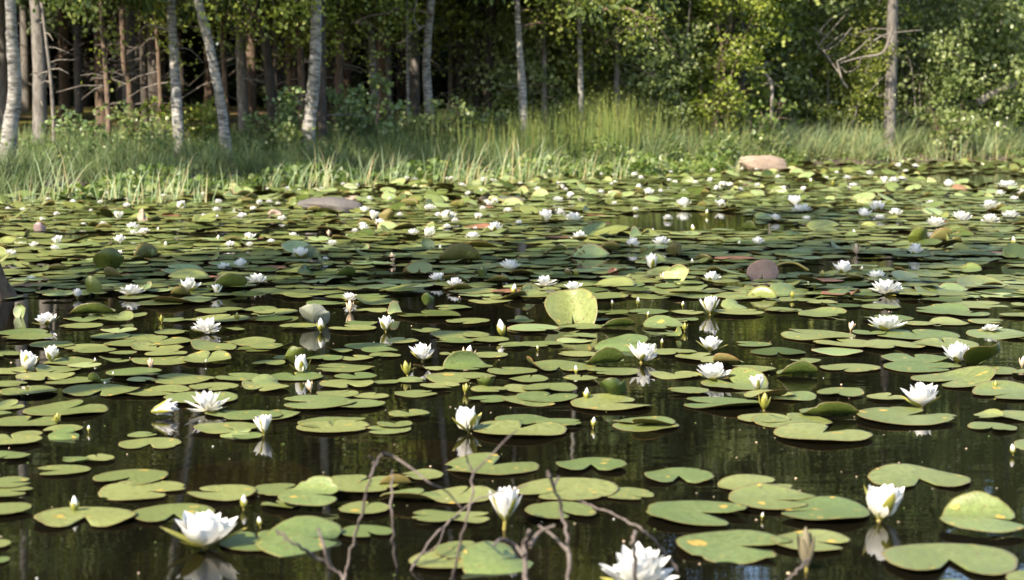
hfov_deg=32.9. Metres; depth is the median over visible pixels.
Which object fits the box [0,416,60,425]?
lily pad
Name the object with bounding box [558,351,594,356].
lily pad
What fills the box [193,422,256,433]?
lily pad
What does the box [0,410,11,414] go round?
lily pad
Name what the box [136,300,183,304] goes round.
lily pad
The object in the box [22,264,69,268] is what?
lily pad
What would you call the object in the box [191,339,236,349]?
lily pad
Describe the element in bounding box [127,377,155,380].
lily pad
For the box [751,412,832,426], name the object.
lily pad
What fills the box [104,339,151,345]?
lily pad
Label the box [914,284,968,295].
lily pad
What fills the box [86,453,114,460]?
lily pad
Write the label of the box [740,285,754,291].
lily pad
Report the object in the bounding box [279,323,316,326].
lily pad
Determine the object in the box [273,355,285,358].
lily pad
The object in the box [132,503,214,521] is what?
lily pad
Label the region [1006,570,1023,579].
lily pad
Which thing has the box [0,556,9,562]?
lily pad
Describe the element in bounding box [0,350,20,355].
lily pad
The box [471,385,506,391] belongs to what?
lily pad
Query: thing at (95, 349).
lily pad
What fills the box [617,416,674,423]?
lily pad
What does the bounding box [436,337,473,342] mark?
lily pad
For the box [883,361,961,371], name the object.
lily pad
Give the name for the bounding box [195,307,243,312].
lily pad
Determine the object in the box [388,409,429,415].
lily pad
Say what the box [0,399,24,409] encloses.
lily pad
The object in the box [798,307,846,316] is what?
lily pad
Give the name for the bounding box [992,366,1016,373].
lily pad
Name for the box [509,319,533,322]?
lily pad
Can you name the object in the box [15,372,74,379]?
lily pad
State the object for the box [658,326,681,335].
lily pad
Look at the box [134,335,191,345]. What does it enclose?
lily pad
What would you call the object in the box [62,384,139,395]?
lily pad
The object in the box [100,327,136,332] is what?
lily pad
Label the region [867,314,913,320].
lily pad
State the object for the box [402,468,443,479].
lily pad
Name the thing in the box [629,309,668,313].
lily pad
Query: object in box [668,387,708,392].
lily pad
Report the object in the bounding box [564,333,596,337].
lily pad
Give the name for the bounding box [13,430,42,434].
lily pad
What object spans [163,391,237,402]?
lily pad
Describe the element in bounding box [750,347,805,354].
lily pad
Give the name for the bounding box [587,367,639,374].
lily pad
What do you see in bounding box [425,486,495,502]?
lily pad
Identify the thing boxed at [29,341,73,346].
lily pad
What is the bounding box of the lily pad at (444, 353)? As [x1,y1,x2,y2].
[440,351,455,354]
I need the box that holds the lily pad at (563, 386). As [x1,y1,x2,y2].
[522,382,576,390]
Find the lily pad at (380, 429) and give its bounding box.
[367,425,410,433]
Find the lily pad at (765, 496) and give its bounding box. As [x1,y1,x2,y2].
[728,483,815,508]
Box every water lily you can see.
[3,249,15,254]
[19,350,39,371]
[29,241,38,246]
[34,312,59,325]
[44,345,58,361]
[51,235,62,242]
[51,245,60,249]
[72,288,82,298]
[113,234,124,244]
[114,211,123,217]
[118,284,144,295]
[125,222,139,228]
[138,228,148,233]
[151,398,179,414]
[159,510,245,548]
[174,200,188,208]
[178,276,200,290]
[184,390,228,411]
[190,317,220,333]
[212,284,221,293]
[216,262,231,269]
[224,241,234,246]
[234,258,249,268]
[236,212,247,217]
[244,232,255,240]
[246,273,267,284]
[253,414,271,435]
[290,247,307,258]
[291,354,310,372]
[327,240,335,244]
[341,292,357,301]
[343,195,361,201]
[359,223,368,229]
[360,206,368,213]
[369,210,379,219]
[375,218,383,224]
[378,315,393,331]
[407,228,419,234]
[409,342,433,361]
[424,204,435,209]
[424,227,434,236]
[429,272,444,281]
[441,210,449,217]
[444,224,451,229]
[446,277,464,285]
[449,212,457,218]
[452,406,481,432]
[465,232,479,237]
[475,213,481,219]
[487,221,502,231]
[487,486,522,530]
[498,258,522,269]
[503,207,512,211]
[534,275,556,286]
[538,209,551,220]
[552,196,562,201]
[552,208,566,214]
[556,181,566,189]
[564,211,582,220]
[564,281,582,289]
[567,192,573,198]
[570,230,586,237]
[599,541,679,579]
[625,237,641,247]
[629,340,657,362]
[644,188,653,194]
[645,253,658,268]
[649,236,669,244]
[663,214,671,219]
[676,197,691,206]
[695,362,732,379]
[697,335,727,352]
[699,296,719,314]
[700,271,722,283]
[715,199,727,206]
[718,181,726,188]
[748,374,764,389]
[751,236,763,244]
[769,214,780,220]
[788,195,802,207]
[791,204,812,212]
[831,260,852,272]
[855,208,871,216]
[864,484,904,521]
[866,170,874,175]
[866,270,887,281]
[867,278,902,295]
[867,314,906,330]
[868,200,884,210]
[875,214,885,219]
[881,176,889,183]
[888,176,898,181]
[889,208,902,215]
[900,382,939,408]
[907,243,923,253]
[924,216,946,225]
[942,179,955,186]
[942,341,968,363]
[950,210,971,220]
[980,199,999,208]
[981,214,999,223]
[981,324,1002,331]
[996,190,1006,196]
[998,180,1017,188]
[1001,210,1019,218]
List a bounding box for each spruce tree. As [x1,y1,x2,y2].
[0,0,31,129]
[16,0,57,112]
[16,0,90,108]
[16,0,113,112]
[23,0,92,115]
[45,0,113,105]
[54,11,113,90]
[63,4,137,123]
[78,9,146,125]
[80,10,138,119]
[99,3,180,123]
[105,9,167,107]
[109,11,165,109]
[134,3,235,106]
[165,12,217,107]
[177,22,234,109]
[218,10,292,123]
[223,17,297,109]
[233,6,309,115]
[234,23,286,85]
[257,24,308,98]
[292,0,367,85]
[292,1,364,127]
[308,25,367,72]
[327,5,391,118]
[343,1,424,101]
[343,18,398,108]
[352,3,443,120]
[354,17,424,108]
[357,11,401,112]
[396,2,444,108]
[420,3,501,105]
[423,5,474,106]
[797,0,872,26]
[838,0,879,115]
[861,0,954,92]
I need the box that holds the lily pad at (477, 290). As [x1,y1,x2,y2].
[448,287,497,293]
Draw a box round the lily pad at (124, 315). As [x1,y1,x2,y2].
[97,311,133,320]
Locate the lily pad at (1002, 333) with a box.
[966,328,1023,339]
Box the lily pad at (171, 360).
[131,356,187,364]
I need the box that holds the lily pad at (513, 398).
[502,395,565,405]
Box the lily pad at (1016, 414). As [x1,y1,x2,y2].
[996,410,1023,420]
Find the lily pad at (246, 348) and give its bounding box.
[235,346,276,350]
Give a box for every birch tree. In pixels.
[0,0,110,164]
[29,0,167,143]
[73,0,304,161]
[166,0,283,157]
[183,0,381,155]
[231,0,486,129]
[283,0,449,123]
[287,0,487,132]
[507,0,636,143]
[508,0,694,132]
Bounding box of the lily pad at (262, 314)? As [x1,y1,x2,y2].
[252,312,284,315]
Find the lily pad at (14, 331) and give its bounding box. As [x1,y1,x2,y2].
[0,328,47,334]
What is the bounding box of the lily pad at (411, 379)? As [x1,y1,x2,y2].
[398,376,423,381]
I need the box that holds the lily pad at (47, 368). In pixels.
[36,364,80,372]
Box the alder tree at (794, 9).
[779,0,836,124]
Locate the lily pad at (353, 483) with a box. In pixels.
[331,474,398,491]
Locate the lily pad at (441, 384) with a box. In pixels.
[420,381,459,387]
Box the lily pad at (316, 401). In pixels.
[284,395,356,408]
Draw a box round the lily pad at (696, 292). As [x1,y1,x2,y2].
[671,291,705,293]
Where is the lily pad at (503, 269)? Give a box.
[487,267,523,271]
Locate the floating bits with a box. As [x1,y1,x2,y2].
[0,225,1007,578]
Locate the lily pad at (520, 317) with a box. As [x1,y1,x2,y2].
[507,315,529,322]
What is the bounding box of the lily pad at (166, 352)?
[145,349,187,355]
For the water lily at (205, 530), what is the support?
on the water
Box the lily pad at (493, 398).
[469,395,504,401]
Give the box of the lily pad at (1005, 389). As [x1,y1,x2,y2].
[972,380,1023,398]
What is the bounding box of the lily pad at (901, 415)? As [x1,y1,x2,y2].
[857,406,956,424]
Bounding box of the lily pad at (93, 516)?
[34,506,136,526]
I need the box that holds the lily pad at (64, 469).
[38,465,90,474]
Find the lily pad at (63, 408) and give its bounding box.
[23,399,107,415]
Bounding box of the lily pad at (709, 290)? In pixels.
[672,287,725,292]
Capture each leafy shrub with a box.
[40,104,114,154]
[92,99,184,155]
[139,80,172,151]
[182,98,214,152]
[200,93,226,151]
[231,86,304,153]
[246,110,315,157]
[326,87,376,146]
[335,72,413,148]
[398,99,478,152]
[429,96,513,142]
[667,0,799,150]
[667,102,729,139]
[682,0,819,139]
[716,84,804,150]
[747,0,842,134]
[912,100,987,157]
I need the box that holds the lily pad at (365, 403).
[340,399,385,406]
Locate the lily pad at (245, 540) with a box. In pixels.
[219,530,269,550]
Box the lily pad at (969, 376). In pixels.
[911,366,995,386]
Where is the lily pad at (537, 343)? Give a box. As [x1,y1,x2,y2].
[524,341,561,346]
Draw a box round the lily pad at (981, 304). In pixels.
[947,301,1008,308]
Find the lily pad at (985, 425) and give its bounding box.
[967,422,1016,429]
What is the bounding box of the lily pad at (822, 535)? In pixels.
[770,529,849,550]
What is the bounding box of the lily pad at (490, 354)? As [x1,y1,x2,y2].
[476,352,507,357]
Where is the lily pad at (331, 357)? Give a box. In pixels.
[306,355,342,359]
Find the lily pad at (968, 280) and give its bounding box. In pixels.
[957,275,1011,287]
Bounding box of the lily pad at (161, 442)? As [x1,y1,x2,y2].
[118,437,181,448]
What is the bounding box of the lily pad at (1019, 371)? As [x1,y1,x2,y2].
[1012,369,1023,372]
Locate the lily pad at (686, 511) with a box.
[646,500,746,525]
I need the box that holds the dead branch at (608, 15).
[607,13,625,74]
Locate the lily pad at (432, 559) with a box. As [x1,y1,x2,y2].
[409,551,464,567]
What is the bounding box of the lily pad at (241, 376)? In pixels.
[216,373,260,380]
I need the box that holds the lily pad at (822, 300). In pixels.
[808,299,837,302]
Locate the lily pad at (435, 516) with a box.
[412,509,459,521]
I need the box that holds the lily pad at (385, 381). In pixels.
[374,380,399,383]
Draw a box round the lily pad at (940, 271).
[916,269,958,273]
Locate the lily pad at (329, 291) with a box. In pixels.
[299,289,347,293]
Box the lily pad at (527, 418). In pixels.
[495,414,546,424]
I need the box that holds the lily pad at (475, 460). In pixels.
[445,452,538,474]
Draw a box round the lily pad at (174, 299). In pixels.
[151,296,211,302]
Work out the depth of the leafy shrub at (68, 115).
23.46 m
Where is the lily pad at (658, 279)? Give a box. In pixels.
[634,278,661,280]
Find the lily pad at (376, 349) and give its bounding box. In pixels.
[361,346,397,351]
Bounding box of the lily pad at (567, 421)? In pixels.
[536,418,581,425]
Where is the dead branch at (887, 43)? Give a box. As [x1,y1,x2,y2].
[841,27,921,72]
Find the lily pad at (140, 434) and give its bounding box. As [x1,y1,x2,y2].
[127,431,156,436]
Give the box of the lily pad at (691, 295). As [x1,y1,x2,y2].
[663,293,712,297]
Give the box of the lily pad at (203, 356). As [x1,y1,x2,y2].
[182,350,230,361]
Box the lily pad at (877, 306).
[860,303,900,308]
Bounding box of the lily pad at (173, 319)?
[163,317,190,321]
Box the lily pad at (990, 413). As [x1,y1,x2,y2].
[973,409,1003,417]
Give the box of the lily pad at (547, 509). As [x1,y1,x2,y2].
[525,501,595,518]
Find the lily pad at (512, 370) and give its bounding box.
[487,367,536,373]
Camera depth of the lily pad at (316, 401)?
6.12 m
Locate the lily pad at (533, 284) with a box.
[507,282,547,287]
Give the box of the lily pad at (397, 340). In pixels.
[385,337,418,342]
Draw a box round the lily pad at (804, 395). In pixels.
[767,391,815,400]
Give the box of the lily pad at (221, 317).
[191,314,249,321]
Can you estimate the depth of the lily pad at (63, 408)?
6.01 m
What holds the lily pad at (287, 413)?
on the water
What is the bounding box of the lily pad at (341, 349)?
[325,347,351,351]
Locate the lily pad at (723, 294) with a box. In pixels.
[713,293,762,299]
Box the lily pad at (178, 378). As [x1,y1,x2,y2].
[151,373,215,383]
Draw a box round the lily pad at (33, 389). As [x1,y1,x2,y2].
[0,385,57,394]
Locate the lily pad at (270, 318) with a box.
[251,316,291,320]
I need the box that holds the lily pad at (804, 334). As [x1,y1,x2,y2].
[781,329,855,339]
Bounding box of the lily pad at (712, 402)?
[684,397,759,407]
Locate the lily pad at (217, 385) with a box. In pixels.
[189,382,238,389]
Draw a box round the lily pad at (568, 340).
[557,337,591,342]
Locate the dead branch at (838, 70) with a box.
[822,37,870,88]
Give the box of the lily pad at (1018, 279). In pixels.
[1001,277,1023,282]
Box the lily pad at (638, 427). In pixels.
[612,420,678,431]
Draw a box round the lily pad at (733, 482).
[717,474,792,489]
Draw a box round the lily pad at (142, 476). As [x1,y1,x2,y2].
[93,469,168,485]
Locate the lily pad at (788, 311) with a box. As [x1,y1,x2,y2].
[766,309,801,311]
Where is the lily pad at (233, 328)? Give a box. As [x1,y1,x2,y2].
[222,327,243,329]
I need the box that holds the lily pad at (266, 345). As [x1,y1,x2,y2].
[250,342,293,348]
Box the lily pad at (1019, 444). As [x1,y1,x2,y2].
[1014,439,1023,449]
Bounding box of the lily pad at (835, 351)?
[811,347,862,355]
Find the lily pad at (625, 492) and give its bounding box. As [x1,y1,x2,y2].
[608,487,653,498]
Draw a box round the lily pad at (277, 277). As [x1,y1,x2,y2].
[262,275,302,279]
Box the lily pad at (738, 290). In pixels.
[726,288,749,292]
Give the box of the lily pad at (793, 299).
[779,297,816,300]
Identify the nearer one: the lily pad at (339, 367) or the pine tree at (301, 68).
the lily pad at (339, 367)
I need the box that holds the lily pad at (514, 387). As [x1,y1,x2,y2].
[503,384,548,391]
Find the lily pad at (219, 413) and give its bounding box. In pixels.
[205,410,238,416]
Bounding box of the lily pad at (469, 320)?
[446,318,489,323]
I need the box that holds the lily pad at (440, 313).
[397,310,460,316]
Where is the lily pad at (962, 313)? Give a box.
[947,311,989,315]
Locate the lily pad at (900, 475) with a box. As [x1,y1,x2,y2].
[868,463,970,486]
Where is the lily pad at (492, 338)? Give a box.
[471,336,508,341]
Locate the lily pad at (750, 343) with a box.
[737,341,771,345]
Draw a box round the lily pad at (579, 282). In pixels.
[553,281,597,286]
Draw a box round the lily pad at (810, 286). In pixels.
[806,284,845,287]
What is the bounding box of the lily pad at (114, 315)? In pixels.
[102,312,147,317]
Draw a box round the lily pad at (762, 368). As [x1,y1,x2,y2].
[733,365,775,371]
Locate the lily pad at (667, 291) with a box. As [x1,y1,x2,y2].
[648,288,694,293]
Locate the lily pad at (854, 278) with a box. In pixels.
[812,276,863,281]
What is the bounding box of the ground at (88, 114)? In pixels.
[0,105,1023,195]
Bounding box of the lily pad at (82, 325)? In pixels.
[61,323,102,327]
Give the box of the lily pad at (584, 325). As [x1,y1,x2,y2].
[559,323,602,328]
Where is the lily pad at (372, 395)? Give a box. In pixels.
[354,392,388,397]
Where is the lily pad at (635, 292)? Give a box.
[620,290,651,294]
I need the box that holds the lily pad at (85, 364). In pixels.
[67,362,100,367]
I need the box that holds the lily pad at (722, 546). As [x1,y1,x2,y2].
[676,529,792,563]
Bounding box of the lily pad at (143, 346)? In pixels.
[131,342,183,350]
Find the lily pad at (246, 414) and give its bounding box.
[223,410,282,419]
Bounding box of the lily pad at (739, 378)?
[701,367,768,389]
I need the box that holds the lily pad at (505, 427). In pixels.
[472,420,566,434]
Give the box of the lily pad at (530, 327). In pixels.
[507,324,558,330]
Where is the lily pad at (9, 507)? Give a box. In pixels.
[0,502,31,513]
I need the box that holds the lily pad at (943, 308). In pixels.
[916,303,969,313]
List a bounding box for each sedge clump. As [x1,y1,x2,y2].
[5,171,53,202]
[33,151,97,202]
[93,164,132,202]
[109,167,164,204]
[146,173,183,203]
[166,155,209,196]
[192,172,222,204]
[216,163,242,194]
[262,159,285,192]
[283,160,322,188]
[305,147,369,189]
[344,153,392,186]
[379,145,424,181]
[421,142,472,183]
[454,142,505,186]
[495,139,551,183]
[510,136,566,181]
[550,148,578,179]
[573,150,606,179]
[598,148,632,180]
[655,150,669,175]
[733,154,742,172]
[887,142,905,161]
[944,131,971,161]
[966,126,1016,160]
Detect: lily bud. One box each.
[54,413,60,424]
[69,496,78,510]
[147,358,152,367]
[234,313,239,319]
[240,495,247,509]
[257,517,261,527]
[305,380,312,391]
[316,318,324,331]
[346,300,353,311]
[389,252,394,261]
[401,361,410,375]
[463,383,469,393]
[496,319,505,336]
[511,284,517,292]
[583,388,589,397]
[591,417,596,427]
[682,323,687,331]
[759,393,770,410]
[797,527,814,571]
[849,321,855,330]
[852,244,859,254]
[1010,444,1015,454]
[1019,356,1023,367]
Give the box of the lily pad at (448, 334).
[430,331,488,338]
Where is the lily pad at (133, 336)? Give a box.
[124,334,153,338]
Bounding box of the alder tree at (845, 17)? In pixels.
[826,0,866,121]
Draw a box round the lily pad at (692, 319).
[675,317,698,320]
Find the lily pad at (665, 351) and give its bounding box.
[654,348,696,354]
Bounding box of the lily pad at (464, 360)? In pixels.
[443,350,492,369]
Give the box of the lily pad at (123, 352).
[110,350,136,353]
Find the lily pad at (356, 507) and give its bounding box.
[339,501,388,513]
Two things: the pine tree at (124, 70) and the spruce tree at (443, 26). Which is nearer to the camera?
the pine tree at (124, 70)
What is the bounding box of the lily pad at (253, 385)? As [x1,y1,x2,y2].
[242,380,288,390]
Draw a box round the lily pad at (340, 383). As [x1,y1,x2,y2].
[319,379,373,387]
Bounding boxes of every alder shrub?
[434,0,540,128]
[449,0,609,132]
[479,0,658,131]
[547,0,708,123]
[567,0,716,135]
[596,0,724,123]
[647,0,771,126]
[733,0,871,132]
[770,0,909,141]
[788,0,931,130]
[841,0,999,128]
[851,0,1004,152]
[877,0,1023,131]
[908,0,1023,151]
[919,0,1023,136]
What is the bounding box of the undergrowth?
[0,121,1023,201]
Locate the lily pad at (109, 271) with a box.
[103,267,149,278]
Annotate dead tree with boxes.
[23,2,68,148]
[750,61,779,129]
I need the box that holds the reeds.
[386,80,768,162]
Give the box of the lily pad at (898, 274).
[891,270,944,283]
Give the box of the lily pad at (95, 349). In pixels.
[72,346,115,352]
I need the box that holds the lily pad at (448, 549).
[433,540,511,558]
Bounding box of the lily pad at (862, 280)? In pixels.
[827,277,869,281]
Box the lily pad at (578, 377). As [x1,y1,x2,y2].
[563,374,597,379]
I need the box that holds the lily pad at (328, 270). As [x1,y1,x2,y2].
[311,269,337,271]
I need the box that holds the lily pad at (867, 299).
[854,298,878,300]
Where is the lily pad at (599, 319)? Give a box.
[572,317,608,320]
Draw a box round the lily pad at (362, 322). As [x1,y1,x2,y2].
[345,321,377,324]
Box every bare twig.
[275,527,345,579]
[341,451,462,579]
[389,470,398,566]
[410,484,527,569]
[451,429,517,579]
[492,524,554,579]
[538,470,570,579]
[577,499,678,571]
[630,530,637,579]
[786,558,809,579]
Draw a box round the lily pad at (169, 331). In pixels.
[155,329,188,333]
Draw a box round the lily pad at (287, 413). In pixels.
[239,410,299,419]
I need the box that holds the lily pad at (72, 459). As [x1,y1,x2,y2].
[63,456,87,461]
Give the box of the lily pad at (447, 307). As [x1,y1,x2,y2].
[435,305,471,309]
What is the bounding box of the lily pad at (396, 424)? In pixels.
[377,421,411,426]
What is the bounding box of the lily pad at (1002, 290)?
[975,289,1018,294]
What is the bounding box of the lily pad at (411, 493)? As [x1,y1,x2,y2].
[380,488,440,499]
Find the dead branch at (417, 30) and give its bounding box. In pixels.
[404,0,429,54]
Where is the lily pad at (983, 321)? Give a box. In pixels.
[968,319,1002,323]
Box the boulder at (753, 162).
[738,155,786,171]
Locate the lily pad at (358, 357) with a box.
[342,355,372,359]
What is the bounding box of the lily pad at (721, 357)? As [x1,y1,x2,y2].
[700,353,742,362]
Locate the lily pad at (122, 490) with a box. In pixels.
[98,480,185,499]
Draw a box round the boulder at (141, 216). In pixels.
[137,209,147,220]
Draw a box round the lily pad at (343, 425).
[296,419,369,431]
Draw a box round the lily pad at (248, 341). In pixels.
[224,337,275,345]
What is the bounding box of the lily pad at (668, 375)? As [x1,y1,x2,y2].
[649,371,698,378]
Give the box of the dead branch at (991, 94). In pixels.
[975,80,1023,106]
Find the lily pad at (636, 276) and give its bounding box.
[613,274,656,278]
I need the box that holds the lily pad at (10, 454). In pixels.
[0,451,29,457]
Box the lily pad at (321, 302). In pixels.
[306,300,345,304]
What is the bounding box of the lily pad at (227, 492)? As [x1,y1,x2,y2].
[187,484,256,500]
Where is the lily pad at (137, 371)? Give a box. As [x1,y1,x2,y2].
[106,367,161,374]
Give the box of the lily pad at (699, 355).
[675,352,713,359]
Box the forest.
[17,1,974,112]
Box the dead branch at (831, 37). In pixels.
[812,8,859,55]
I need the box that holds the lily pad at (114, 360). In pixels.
[99,356,130,361]
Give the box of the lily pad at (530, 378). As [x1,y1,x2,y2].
[509,375,548,381]
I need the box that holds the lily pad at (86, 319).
[63,316,101,321]
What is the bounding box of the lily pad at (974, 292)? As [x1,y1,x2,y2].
[969,291,993,293]
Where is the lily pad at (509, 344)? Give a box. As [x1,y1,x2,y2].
[498,342,529,346]
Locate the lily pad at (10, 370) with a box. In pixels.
[0,366,35,373]
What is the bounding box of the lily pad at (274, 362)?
[252,360,285,364]
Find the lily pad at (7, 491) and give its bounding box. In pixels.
[0,486,32,495]
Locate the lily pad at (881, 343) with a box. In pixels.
[862,339,925,347]
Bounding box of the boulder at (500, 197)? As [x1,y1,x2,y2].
[477,196,524,200]
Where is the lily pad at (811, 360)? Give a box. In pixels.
[790,358,820,362]
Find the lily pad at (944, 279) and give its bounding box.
[922,277,956,281]
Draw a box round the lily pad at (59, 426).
[43,424,82,430]
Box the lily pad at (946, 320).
[929,317,967,324]
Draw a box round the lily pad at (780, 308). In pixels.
[765,307,797,310]
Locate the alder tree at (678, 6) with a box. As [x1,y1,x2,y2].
[540,0,725,90]
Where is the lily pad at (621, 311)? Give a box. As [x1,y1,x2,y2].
[597,309,628,313]
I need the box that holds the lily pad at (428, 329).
[412,328,439,331]
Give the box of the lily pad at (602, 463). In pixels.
[556,457,626,469]
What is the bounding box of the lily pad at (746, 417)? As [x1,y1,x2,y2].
[738,413,791,421]
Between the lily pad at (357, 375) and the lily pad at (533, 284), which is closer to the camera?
the lily pad at (357, 375)
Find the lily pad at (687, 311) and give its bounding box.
[672,310,703,313]
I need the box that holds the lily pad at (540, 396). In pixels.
[516,391,577,401]
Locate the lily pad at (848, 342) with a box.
[813,338,875,346]
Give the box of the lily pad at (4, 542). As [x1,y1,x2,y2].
[0,539,10,546]
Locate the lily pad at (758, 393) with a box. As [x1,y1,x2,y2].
[744,389,794,396]
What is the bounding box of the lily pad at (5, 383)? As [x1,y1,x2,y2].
[0,380,27,386]
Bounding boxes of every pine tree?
[43,0,148,142]
[79,0,180,122]
[97,0,194,129]
[117,0,390,125]
[117,4,189,131]
[176,0,377,145]
[182,0,349,132]
[218,7,278,137]
[248,0,309,130]
[248,3,305,127]
[252,0,486,132]
[326,0,426,120]
[397,0,500,118]
[417,2,480,126]
[432,0,505,125]
[460,0,615,131]
[469,0,624,133]
[506,0,730,118]
[628,3,676,121]
[857,0,919,154]
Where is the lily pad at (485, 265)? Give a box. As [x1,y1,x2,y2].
[464,263,502,268]
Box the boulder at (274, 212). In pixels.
[267,209,281,216]
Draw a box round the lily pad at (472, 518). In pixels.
[452,511,489,522]
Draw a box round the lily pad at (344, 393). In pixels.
[316,390,358,396]
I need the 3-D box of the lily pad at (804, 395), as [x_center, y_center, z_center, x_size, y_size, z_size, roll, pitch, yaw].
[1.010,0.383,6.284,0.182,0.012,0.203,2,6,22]
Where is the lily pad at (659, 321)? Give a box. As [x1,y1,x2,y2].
[643,315,682,327]
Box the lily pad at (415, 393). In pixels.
[394,390,437,396]
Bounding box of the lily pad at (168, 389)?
[126,384,190,395]
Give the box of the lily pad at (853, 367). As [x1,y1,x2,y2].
[820,363,880,371]
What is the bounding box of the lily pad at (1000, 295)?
[986,292,1023,297]
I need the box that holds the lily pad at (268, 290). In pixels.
[251,288,309,293]
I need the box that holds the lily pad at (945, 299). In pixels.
[922,297,962,301]
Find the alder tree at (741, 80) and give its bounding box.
[734,0,746,138]
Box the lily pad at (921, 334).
[877,329,959,339]
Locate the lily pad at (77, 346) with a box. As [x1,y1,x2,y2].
[61,344,107,349]
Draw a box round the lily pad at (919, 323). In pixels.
[903,321,936,324]
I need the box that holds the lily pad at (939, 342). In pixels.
[914,337,978,347]
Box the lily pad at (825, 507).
[779,496,869,519]
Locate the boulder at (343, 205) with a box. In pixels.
[297,197,362,212]
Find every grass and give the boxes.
[0,112,680,196]
[631,107,1023,163]
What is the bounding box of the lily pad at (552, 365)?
[527,356,595,370]
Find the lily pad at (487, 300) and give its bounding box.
[468,298,510,303]
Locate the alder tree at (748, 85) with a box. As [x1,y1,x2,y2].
[678,5,756,118]
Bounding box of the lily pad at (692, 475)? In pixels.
[644,467,713,482]
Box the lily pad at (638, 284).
[618,282,644,286]
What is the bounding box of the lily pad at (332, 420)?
[298,417,365,428]
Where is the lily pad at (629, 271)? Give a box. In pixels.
[619,269,654,274]
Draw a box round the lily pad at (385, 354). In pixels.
[369,352,400,356]
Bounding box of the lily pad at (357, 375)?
[334,372,376,378]
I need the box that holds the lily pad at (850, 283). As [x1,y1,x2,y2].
[825,281,871,285]
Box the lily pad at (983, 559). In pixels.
[882,543,1017,574]
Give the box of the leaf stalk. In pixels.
[776,261,808,270]
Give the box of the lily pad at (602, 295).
[592,292,627,298]
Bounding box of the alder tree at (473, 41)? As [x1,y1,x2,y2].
[436,3,587,123]
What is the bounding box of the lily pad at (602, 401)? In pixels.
[571,393,650,409]
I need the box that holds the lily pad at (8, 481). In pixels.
[0,476,29,486]
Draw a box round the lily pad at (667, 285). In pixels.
[655,283,707,287]
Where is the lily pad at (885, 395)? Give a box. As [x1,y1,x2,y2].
[867,392,903,398]
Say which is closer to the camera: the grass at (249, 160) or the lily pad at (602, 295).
the lily pad at (602, 295)
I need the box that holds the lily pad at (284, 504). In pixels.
[261,500,299,507]
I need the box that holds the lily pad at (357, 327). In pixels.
[329,324,376,329]
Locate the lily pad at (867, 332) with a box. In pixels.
[852,330,885,333]
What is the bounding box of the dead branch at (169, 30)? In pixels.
[138,24,203,62]
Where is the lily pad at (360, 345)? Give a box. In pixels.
[344,342,390,348]
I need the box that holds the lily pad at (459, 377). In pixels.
[425,372,494,382]
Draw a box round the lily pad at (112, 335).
[90,333,130,338]
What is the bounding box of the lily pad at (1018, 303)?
[1011,302,1023,305]
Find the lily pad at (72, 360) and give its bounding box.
[43,356,93,364]
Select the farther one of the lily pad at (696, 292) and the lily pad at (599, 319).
the lily pad at (696, 292)
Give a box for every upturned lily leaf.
[13,303,25,317]
[34,222,45,232]
[48,427,78,439]
[69,303,115,313]
[85,276,101,295]
[88,372,111,382]
[93,248,123,269]
[206,273,246,287]
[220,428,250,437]
[252,374,279,384]
[255,515,341,556]
[278,476,338,505]
[284,346,306,363]
[299,304,329,324]
[336,266,356,275]
[379,208,394,219]
[380,474,410,484]
[388,301,404,313]
[402,262,429,273]
[421,238,434,250]
[421,292,433,304]
[461,541,532,573]
[477,376,494,385]
[478,266,486,275]
[544,288,597,324]
[584,347,623,362]
[595,334,656,350]
[599,378,626,395]
[600,318,635,326]
[608,267,618,274]
[630,226,645,237]
[640,246,647,253]
[664,264,688,283]
[666,241,680,255]
[721,298,746,308]
[742,220,757,229]
[747,259,778,280]
[770,282,807,294]
[776,361,817,373]
[799,402,858,413]
[814,289,852,297]
[907,227,926,242]
[919,272,933,277]
[940,491,1023,532]
[952,184,968,190]
[963,340,1000,364]
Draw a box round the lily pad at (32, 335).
[4,332,52,339]
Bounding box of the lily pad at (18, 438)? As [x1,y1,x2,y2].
[0,433,42,443]
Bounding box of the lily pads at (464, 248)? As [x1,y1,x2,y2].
[0,157,1023,298]
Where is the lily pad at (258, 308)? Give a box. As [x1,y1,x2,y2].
[240,306,275,310]
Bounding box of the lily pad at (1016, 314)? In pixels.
[1000,312,1023,316]
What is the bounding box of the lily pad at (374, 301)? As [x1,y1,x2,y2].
[354,295,398,304]
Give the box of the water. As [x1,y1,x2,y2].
[0,161,1023,579]
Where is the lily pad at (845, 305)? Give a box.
[827,303,860,306]
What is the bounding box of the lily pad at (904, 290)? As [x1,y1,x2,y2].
[873,288,915,293]
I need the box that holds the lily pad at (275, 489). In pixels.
[255,483,294,495]
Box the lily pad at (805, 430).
[773,422,872,440]
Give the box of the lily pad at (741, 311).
[714,309,763,314]
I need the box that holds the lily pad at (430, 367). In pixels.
[413,364,444,369]
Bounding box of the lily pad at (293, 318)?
[248,316,298,321]
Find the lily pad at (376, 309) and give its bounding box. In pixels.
[354,308,387,311]
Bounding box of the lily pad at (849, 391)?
[817,387,863,395]
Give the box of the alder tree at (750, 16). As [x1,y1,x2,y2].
[583,6,751,63]
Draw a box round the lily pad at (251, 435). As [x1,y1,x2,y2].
[231,432,262,438]
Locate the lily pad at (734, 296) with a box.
[711,292,759,298]
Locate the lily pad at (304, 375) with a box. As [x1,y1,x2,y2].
[272,371,322,380]
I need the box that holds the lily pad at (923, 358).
[881,353,947,362]
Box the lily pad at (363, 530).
[341,525,392,536]
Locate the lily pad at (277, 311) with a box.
[253,308,297,313]
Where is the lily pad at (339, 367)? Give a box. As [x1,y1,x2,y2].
[317,363,374,371]
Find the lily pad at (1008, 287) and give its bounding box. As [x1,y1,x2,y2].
[993,285,1023,289]
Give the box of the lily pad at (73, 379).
[45,376,91,383]
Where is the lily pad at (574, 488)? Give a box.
[517,477,618,499]

